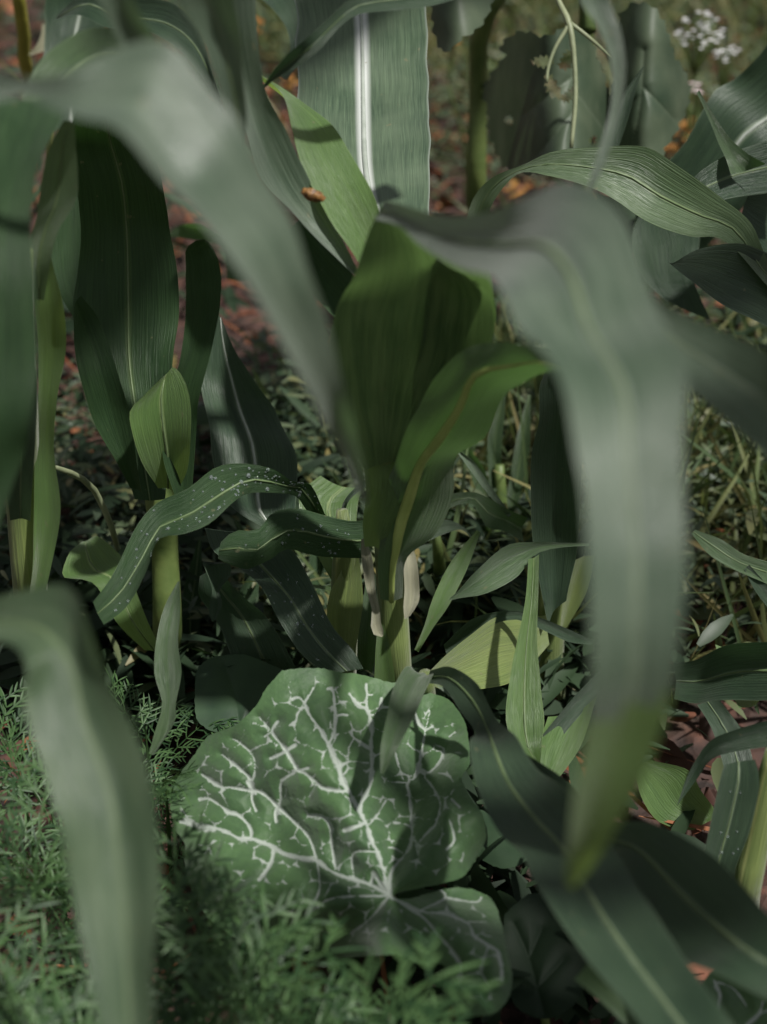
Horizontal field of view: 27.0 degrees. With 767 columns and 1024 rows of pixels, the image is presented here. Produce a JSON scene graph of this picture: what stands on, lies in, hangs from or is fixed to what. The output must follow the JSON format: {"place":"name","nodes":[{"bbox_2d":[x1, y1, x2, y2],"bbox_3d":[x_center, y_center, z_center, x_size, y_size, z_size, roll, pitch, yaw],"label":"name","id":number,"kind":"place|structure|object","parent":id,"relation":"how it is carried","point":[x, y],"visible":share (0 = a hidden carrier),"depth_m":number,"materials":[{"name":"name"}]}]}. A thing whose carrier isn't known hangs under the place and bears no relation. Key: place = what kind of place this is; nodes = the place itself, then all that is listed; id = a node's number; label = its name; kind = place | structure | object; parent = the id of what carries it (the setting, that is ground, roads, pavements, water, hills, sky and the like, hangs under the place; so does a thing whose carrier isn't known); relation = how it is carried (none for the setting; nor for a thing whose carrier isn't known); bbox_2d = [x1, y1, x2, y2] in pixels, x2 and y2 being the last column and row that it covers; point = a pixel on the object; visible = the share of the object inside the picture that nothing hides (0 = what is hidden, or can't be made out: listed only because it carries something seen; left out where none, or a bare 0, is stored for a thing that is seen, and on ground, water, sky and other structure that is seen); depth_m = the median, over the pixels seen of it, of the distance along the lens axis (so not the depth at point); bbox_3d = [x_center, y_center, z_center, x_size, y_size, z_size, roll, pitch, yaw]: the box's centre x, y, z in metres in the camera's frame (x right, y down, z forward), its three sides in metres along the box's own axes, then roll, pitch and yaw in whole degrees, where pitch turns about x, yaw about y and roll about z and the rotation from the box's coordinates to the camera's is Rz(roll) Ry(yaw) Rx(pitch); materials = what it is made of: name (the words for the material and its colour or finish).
{"place":"outdoors","nodes":[
{"label":"outdoors","id":0,"kind":"place"},
{"bbox_2d":[0,0,766,1023],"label":"ground","id":1,"kind":"structure","parent":0,"point":[680,734],"depth_m":1.40,"materials":[{"name":"soil"}]},
{"bbox_2d":[12,0,53,152],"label":"weed stalk","id":2,"kind":"object","parent":1,"relation":"on","point":[24,52],"visible":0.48,"depth_m":1.49,"materials":[{"name":"green plant"}]},
{"bbox_2d":[0,776,89,1020],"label":"feathery plant","id":3,"kind":"object","parent":1,"relation":"on","point":[40,911],"visible":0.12,"depth_m":1.00,"materials":[{"name":"green plant"}]},
{"bbox_2d":[0,27,121,592],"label":"corn plant","id":4,"kind":"object","parent":1,"relation":"on","point":[31,302],"visible":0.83,"depth_m":0.88,"materials":[{"name":"green plant"}]},
{"bbox_2d":[0,677,140,897],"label":"feathery plant","id":5,"kind":"object","parent":1,"relation":"on","point":[15,718],"visible":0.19,"depth_m":1.04,"materials":[{"name":"green plant"}]},
{"bbox_2d":[0,959,157,1023],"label":"feathery plant","id":6,"kind":"object","parent":1,"relation":"on","point":[15,1003],"visible":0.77,"depth_m":0.73,"materials":[{"name":"green plant"}]},
{"bbox_2d":[0,752,168,1022],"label":"feathery plant","id":7,"kind":"object","parent":1,"relation":"on","point":[23,832],"visible":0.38,"depth_m":0.89,"materials":[{"name":"green plant"}]},
{"bbox_2d":[0,726,173,962],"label":"feathery plant","id":8,"kind":"object","parent":1,"relation":"on","point":[4,773],"visible":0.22,"depth_m":1.01,"materials":[{"name":"green plant"}]},
{"bbox_2d":[55,465,119,550],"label":"curved stem","id":9,"kind":"object","parent":1,"relation":"on","point":[88,484],"visible":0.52,"depth_m":1.15,"materials":[{"name":"green plant"}]},
{"bbox_2d":[0,806,187,985],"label":"feathery plant","id":10,"kind":"object","parent":1,"relation":"on","point":[58,893],"visible":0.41,"depth_m":0.96,"materials":[{"name":"green plant"}]},
{"bbox_2d":[0,938,189,1023],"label":"feathery plant","id":11,"kind":"object","parent":1,"relation":"on","point":[76,1015],"visible":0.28,"depth_m":0.84,"materials":[{"name":"green plant"}]},
{"bbox_2d":[25,747,184,872],"bbox_3d":[-0.167,0.206,1.067,0.131,0.119,0.135,-17,36,-25],"label":"feathery plant","id":12,"kind":"object","parent":1,"relation":"on","point":[143,751],"visible":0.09,"depth_m":1.09,"materials":[{"name":"green plant"}]},
{"bbox_2d":[0,921,212,1023],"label":"feathery plant","id":13,"kind":"object","parent":1,"relation":"on","point":[50,963],"visible":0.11,"depth_m":0.91,"materials":[{"name":"green plant"}]},
{"bbox_2d":[0,873,235,1023],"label":"feathery plant","id":14,"kind":"object","parent":1,"relation":"on","point":[13,955],"visible":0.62,"depth_m":0.81,"materials":[{"name":"green plant"}]},
{"bbox_2d":[51,117,220,754],"bbox_3d":[-0.173,-0.042,1.112,0.117,0.506,0.385,-14,34,-21],"label":"corn plant","id":15,"kind":"object","parent":1,"relation":"on","point":[114,263],"visible":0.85,"depth_m":1.10,"materials":[{"name":"green plant"}]},
{"bbox_2d":[92,986,201,1023],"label":"feathery plant","id":16,"kind":"object","parent":1,"relation":"on","point":[173,1015],"visible":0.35,"depth_m":0.81,"materials":[{"name":"green plant"}]},
{"bbox_2d":[44,0,297,280],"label":"corn plant","id":17,"kind":"object","parent":1,"relation":"on","point":[171,23],"visible":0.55,"depth_m":1.29,"materials":[{"name":"green plant"}]},
{"bbox_2d":[104,666,240,832],"bbox_3d":[-0.163,0.170,1.102,0.113,0.144,0.125,16,36,24],"label":"feathery plant","id":18,"kind":"object","parent":1,"relation":"on","point":[151,705],"visible":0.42,"depth_m":1.11,"materials":[{"name":"green plant"}]},
{"bbox_2d":[145,759,206,891],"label":"feathery plant","id":19,"kind":"object","parent":1,"relation":"on","point":[167,813],"visible":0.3,"depth_m":1.03,"materials":[{"name":"green plant"}]},
{"bbox_2d":[0,0,367,1023],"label":"corn plant","id":20,"kind":"object","parent":1,"relation":"on","point":[168,112],"visible":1,"depth_m":0.58,"materials":[{"name":"green plant"}]},
{"bbox_2d":[80,913,372,1023],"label":"feathery plant","id":21,"kind":"object","parent":1,"relation":"on","point":[334,931],"visible":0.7,"depth_m":0.78,"materials":[{"name":"green plant"}]},
{"bbox_2d":[93,316,377,709],"bbox_3d":[-0.078,0.041,1.194,0.183,0.314,0.378,6,32,9],"label":"corn plant","id":22,"kind":"object","parent":1,"relation":"on","point":[246,429],"visible":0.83,"depth_m":1.10,"materials":[{"name":"green plant"}]},
{"bbox_2d":[154,809,317,1023],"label":"feathery plant","id":23,"kind":"object","parent":1,"relation":"on","point":[200,876],"visible":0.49,"depth_m":0.86,"materials":[{"name":"green plant"}]},
{"bbox_2d":[194,654,281,731],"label":"squash plant","id":24,"kind":"object","parent":1,"relation":"on","point":[223,690],"visible":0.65,"depth_m":1.14,"materials":[{"name":"green plant"}]},
{"bbox_2d":[256,17,284,206],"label":"wildflower","id":25,"kind":"object","parent":1,"relation":"on","point":[259,21],"visible":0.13,"depth_m":1.95,"materials":[{"name":"orange plant"}]},
{"bbox_2d":[282,75,297,93],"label":"wildflower","id":26,"kind":"object","parent":1,"relation":"on","point":[291,79],"visible":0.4,"depth_m":1.95,"materials":[{"name":"orange plant"}]},
{"bbox_2d":[153,858,428,1023],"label":"feathery plant","id":27,"kind":"object","parent":1,"relation":"on","point":[171,994],"visible":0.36,"depth_m":0.83,"materials":[{"name":"green plant"}]},
{"bbox_2d":[232,967,381,1023],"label":"feathery plant","id":28,"kind":"object","parent":1,"relation":"on","point":[350,1008],"visible":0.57,"depth_m":0.81,"materials":[{"name":"green plant"}]},
{"bbox_2d":[158,845,477,1023],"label":"feathery plant","id":29,"kind":"object","parent":1,"relation":"on","point":[220,981],"visible":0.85,"depth_m":0.80,"materials":[{"name":"green plant"}]},
{"bbox_2d":[170,951,471,1023],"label":"feathery plant","id":30,"kind":"object","parent":1,"relation":"on","point":[393,1011],"visible":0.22,"depth_m":0.85,"materials":[{"name":"green plant"}]},
{"bbox_2d":[235,997,439,1023],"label":"feathery plant","id":31,"kind":"object","parent":1,"relation":"on","point":[391,1018],"visible":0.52,"depth_m":0.75,"materials":[{"name":"green plant"}]},
{"bbox_2d":[170,668,512,1015],"bbox_3d":[-0.032,0.230,0.975,0.207,0.181,0.237,0,32,0],"label":"squash plant","id":32,"kind":"object","parent":1,"relation":"on","point":[298,790],"visible":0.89,"depth_m":0.97,"materials":[{"name":"green plant"}]},
{"bbox_2d":[0,0,766,1023],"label":"undergrowth","id":33,"kind":"object","parent":1,"relation":"on","point":[576,676],"visible":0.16,"depth_m":1.26,"materials":[{"name":"green plant"}]},
{"bbox_2d":[0,0,766,790],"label":"weeds","id":34,"kind":"object","parent":1,"relation":"on","point":[694,518],"visible":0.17,"depth_m":1.43,"materials":[{"name":"green plant"}]},
{"bbox_2d":[0,0,766,704],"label":"grass","id":35,"kind":"structure","parent":1,"relation":"on","point":[738,454],"depth_m":1.46,"materials":[{"name":"green plant"}]},
{"bbox_2d":[0,0,766,1020],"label":"straw litter","id":36,"kind":"object","parent":1,"relation":"on","point":[382,962],"visible":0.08,"depth_m":1.40,"materials":[{"name":"brown plant"}]},
{"bbox_2d":[0,0,766,1023],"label":"leaf litter","id":37,"kind":"object","parent":1,"relation":"on","point":[680,760],"visible":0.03,"depth_m":1.74,"materials":[{"name":"brown plant"}]},
{"bbox_2d":[267,927,503,1023],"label":"feathery plant","id":38,"kind":"object","parent":1,"relation":"on","point":[401,979],"visible":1,"depth_m":0.71,"materials":[{"name":"green plant"}]},
{"bbox_2d":[447,41,466,207],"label":"wildflower","id":39,"kind":"object","parent":1,"relation":"on","point":[450,61],"visible":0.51,"depth_m":2.02,"materials":[{"name":"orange plant"}]},
{"bbox_2d":[234,0,686,887],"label":"corn plant","id":40,"kind":"object","parent":1,"relation":"on","point":[432,372],"visible":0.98,"depth_m":0.87,"materials":[{"name":"green plant"}]},
{"bbox_2d":[300,187,325,202],"bbox_3d":[-0.041,-0.188,0.945,0.016,0.008,0.008,20,30,-12],"label":"dry husk","id":41,"kind":"object","parent":40,"relation":"attached to","point":[312,195],"visible":1,"depth_m":0.94,"materials":[{"name":"brown plant"}]},
{"bbox_2d":[430,452,527,584],"bbox_3d":[0.062,0.020,1.276,0.090,0.220,0.168,0,32,0],"label":"corn plant","id":42,"kind":"object","parent":1,"relation":"on","point":[496,514],"visible":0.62,"depth_m":1.18,"materials":[{"name":"green plant"}]},
{"bbox_2d":[448,395,530,537],"bbox_3d":[0.084,-0.018,1.367,0.084,0.185,0.048,-4,32,-7],"label":"corn plant","id":43,"kind":"object","parent":1,"relation":"on","point":[496,480],"visible":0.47,"depth_m":1.36,"materials":[{"name":"green plant"}]},
{"bbox_2d":[476,810,525,868],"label":"squash plant","id":44,"kind":"object","parent":1,"relation":"on","point":[502,853],"visible":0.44,"depth_m":1.03,"materials":[{"name":"green plant"}]},
{"bbox_2d":[415,371,591,775],"bbox_3d":[0.107,0.064,1.107,0.136,0.323,0.202,19,36,27],"label":"corn plant","id":45,"kind":"object","parent":1,"relation":"on","point":[493,649],"visible":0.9,"depth_m":1.11,"materials":[{"name":"green plant"}]},
{"bbox_2d":[502,179,532,203],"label":"wildflower","id":46,"kind":"object","parent":1,"relation":"on","point":[513,182],"visible":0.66,"depth_m":1.95,"materials":[{"name":"orange plant"}]},
{"bbox_2d":[503,893,588,1023],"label":"squash plant","id":47,"kind":"object","parent":1,"relation":"on","point":[543,949],"visible":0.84,"depth_m":0.94,"materials":[{"name":"green plant"}]},
{"bbox_2d":[430,0,691,280],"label":"sunflower plant","id":48,"kind":"object","parent":1,"relation":"on","point":[515,88],"visible":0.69,"depth_m":1.34,"materials":[{"name":"green plant"}]},
{"bbox_2d":[380,666,766,1023],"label":"corn plant","id":49,"kind":"object","parent":1,"relation":"on","point":[645,912],"visible":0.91,"depth_m":0.77,"materials":[{"name":"green plant"}]},
{"bbox_2d":[468,45,766,326],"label":"corn plant","id":50,"kind":"object","parent":1,"relation":"on","point":[696,193],"visible":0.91,"depth_m":1.13,"materials":[{"name":"green plant"}]},
{"bbox_2d":[664,143,682,159],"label":"wildflower","id":51,"kind":"object","parent":1,"relation":"on","point":[673,148],"visible":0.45,"depth_m":1.95,"materials":[{"name":"orange plant"}]},
{"bbox_2d":[580,0,766,456],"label":"corn plant","id":52,"kind":"object","parent":1,"relation":"on","point":[726,375],"visible":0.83,"depth_m":0.65,"materials":[{"name":"green plant"}]},
{"bbox_2d":[674,117,694,147],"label":"wildflower","id":53,"kind":"object","parent":1,"relation":"on","point":[683,124],"visible":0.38,"depth_m":1.95,"materials":[{"name":"orange plant"}]},
{"bbox_2d":[686,82,702,137],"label":"wildflower","id":54,"kind":"object","parent":1,"relation":"on","point":[689,124],"visible":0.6,"depth_m":1.76,"materials":[{"name":"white plant"}]},
{"bbox_2d":[674,11,725,123],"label":"wildflower","id":55,"kind":"object","parent":1,"relation":"on","point":[695,64],"visible":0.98,"depth_m":1.76,"materials":[{"name":"white plant"}]},
{"bbox_2d":[639,530,766,904],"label":"corn plant","id":56,"kind":"object","parent":1,"relation":"on","point":[737,672],"visible":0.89,"depth_m":1.10,"materials":[{"name":"green plant"}]},
{"bbox_2d":[711,46,740,244],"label":"wildflower","id":57,"kind":"object","parent":1,"relation":"on","point":[722,78],"visible":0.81,"depth_m":1.80,"materials":[{"name":"white plant"}]},
{"bbox_2d":[703,972,766,1023],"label":"squash plant","id":58,"kind":"object","parent":1,"relation":"on","point":[738,1003],"visible":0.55,"depth_m":0.90,"materials":[{"name":"green plant"}]}
]}

